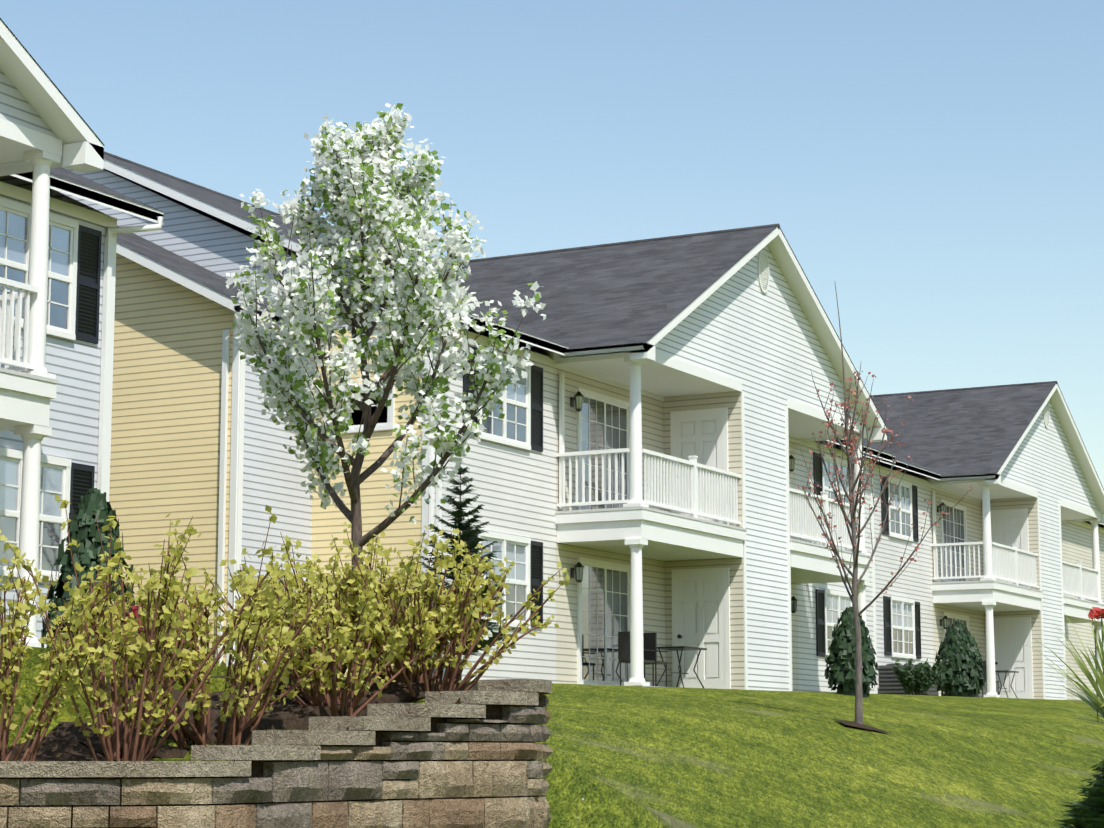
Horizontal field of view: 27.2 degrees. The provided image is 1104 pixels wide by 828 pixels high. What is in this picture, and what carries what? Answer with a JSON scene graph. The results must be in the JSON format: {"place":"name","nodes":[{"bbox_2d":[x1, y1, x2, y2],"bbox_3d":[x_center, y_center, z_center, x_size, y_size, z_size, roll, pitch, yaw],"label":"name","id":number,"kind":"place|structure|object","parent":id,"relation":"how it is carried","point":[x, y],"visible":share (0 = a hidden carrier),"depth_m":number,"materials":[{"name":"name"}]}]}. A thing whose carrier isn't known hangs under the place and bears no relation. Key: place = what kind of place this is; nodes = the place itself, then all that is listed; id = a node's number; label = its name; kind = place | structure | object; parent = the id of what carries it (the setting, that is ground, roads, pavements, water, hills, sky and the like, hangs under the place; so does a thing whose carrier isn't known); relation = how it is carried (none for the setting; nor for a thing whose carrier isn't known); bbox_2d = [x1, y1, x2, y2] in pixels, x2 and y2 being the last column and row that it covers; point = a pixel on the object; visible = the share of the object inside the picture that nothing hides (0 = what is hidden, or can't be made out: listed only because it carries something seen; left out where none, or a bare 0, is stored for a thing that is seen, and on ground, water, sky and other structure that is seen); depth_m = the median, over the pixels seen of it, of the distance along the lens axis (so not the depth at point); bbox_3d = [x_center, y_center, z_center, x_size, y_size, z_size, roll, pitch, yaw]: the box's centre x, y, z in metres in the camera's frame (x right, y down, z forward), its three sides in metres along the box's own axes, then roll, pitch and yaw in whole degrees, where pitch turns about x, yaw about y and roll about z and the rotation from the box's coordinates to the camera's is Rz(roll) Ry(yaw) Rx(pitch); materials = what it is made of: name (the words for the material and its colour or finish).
{"place":"outdoors","nodes":[
{"label":"outdoors","id":0,"kind":"place"},
{"bbox_2d":[0,647,1103,827],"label":"lawn","id":1,"kind":"structure","parent":0,"point":[620,756],"depth_m":24.26,"materials":[{"name":"green plant"}]},
{"bbox_2d":[0,18,163,647],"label":"building","id":2,"kind":"structure","parent":1,"relation":"on","point":[57,276],"depth_m":25.65,"materials":[{"name":"grey"}]},
{"bbox_2d":[41,487,134,652],"bbox_3d":[-3.801,1.429,18.861,0.790,1.652,0.786,-5,-10,28],"label":"dwarf conifer","id":3,"kind":"object","parent":1,"relation":"on","point":[83,528],"visible":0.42,"depth_m":18.75,"materials":[{"name":"green plant"}]},
{"bbox_2d":[84,600,195,654],"bbox_3d":[-2.925,1.470,15.823,0.721,0.518,0.695,-5,-10,28],"label":"red barberry shrub","id":4,"kind":"object","parent":1,"relation":"on","point":[134,609],"visible":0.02,"depth_m":15.71,"materials":[{"name":"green plant"}]},
{"bbox_2d":[1,673,424,760],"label":"mulch bed","id":5,"kind":"object","parent":1,"relation":"on","point":[68,740],"visible":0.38,"depth_m":12.20,"materials":[{"name":"brown soil"}]},
{"bbox_2d":[0,494,569,760],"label":"shrubs","id":6,"kind":"object","parent":5,"relation":"in","point":[287,633],"visible":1,"depth_m":11.65,"materials":[{"name":"yellow plant"}]},
{"bbox_2d":[0,679,552,827],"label":"retaining wall","id":7,"kind":"structure","parent":1,"relation":"on","point":[461,758],"depth_m":11.53,"materials":[{"name":"beige stone"}]},
{"bbox_2d":[225,103,545,677],"bbox_3d":[-1.790,-0.015,22.760,2.875,6.069,3.888,2,-9,-13],"label":"flowering pear tree","id":8,"kind":"object","parent":1,"relation":"on","point":[377,217],"visible":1,"depth_m":22.30,"materials":[{"name":"white plant"}]},
{"bbox_2d":[416,462,517,679],"bbox_3d":[-1.332,2.211,32.162,1.830,3.100,1.740,-5,-10,28],"label":"young spruce","id":9,"kind":"object","parent":1,"relation":"on","point":[467,530],"visible":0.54,"depth_m":32.16,"materials":[{"name":"green plant"}]},
{"bbox_2d":[56,151,895,693],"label":"building","id":10,"kind":"structure","parent":1,"relation":"on","point":[634,459],"depth_m":37.19,"materials":[{"name":"beige"}]},
{"bbox_2d":[532,350,1103,700],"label":"building","id":11,"kind":"structure","parent":1,"relation":"on","point":[1009,562],"depth_m":58.48,"materials":[{"name":"beige"}]},
{"bbox_2d":[824,606,878,696],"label":"arborvitae","id":12,"kind":"object","parent":1,"relation":"on","point":[840,657],"visible":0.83,"depth_m":41.07,"materials":[{"name":"green plant"}]},
{"bbox_2d":[834,719,890,733],"bbox_3d":[4.033,4.057,29.654,0.702,0.201,0.724,2,-9,-12],"label":"mulch ring","id":13,"kind":"object","parent":1,"relation":"on","point":[851,723],"visible":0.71,"depth_m":29.51,"materials":[{"name":"brown soil"}]},
{"bbox_2d":[797,284,971,728],"bbox_3d":[4.358,1.161,30.015,2.245,6.052,1.701,-1,-9,8],"label":"young tree","id":14,"kind":"object","parent":1,"relation":"on","point":[853,524],"visible":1,"depth_m":30.06,"materials":[{"name":"brown plant"}]},
{"bbox_2d":[892,658,942,694],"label":"dark shrub","id":15,"kind":"object","parent":1,"relation":"on","point":[916,680],"visible":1,"depth_m":48.71,"materials":[{"name":"green plant"}]},
{"bbox_2d":[935,621,984,696],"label":"arborvitae","id":16,"kind":"object","parent":1,"relation":"on","point":[958,653],"visible":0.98,"depth_m":49.79,"materials":[{"name":"green plant"}]},
{"bbox_2d":[1023,607,1103,827],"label":"plants","id":17,"kind":"object","parent":1,"relation":"on","point":[1089,816],"visible":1,"depth_m":20.22,"materials":[{"name":"green plant"}]},
{"bbox_2d":[0,0,1103,487],"label":"sky","id":18,"kind":"structure","parent":0,"point":[939,164],"materials":[{"name":"blue"}]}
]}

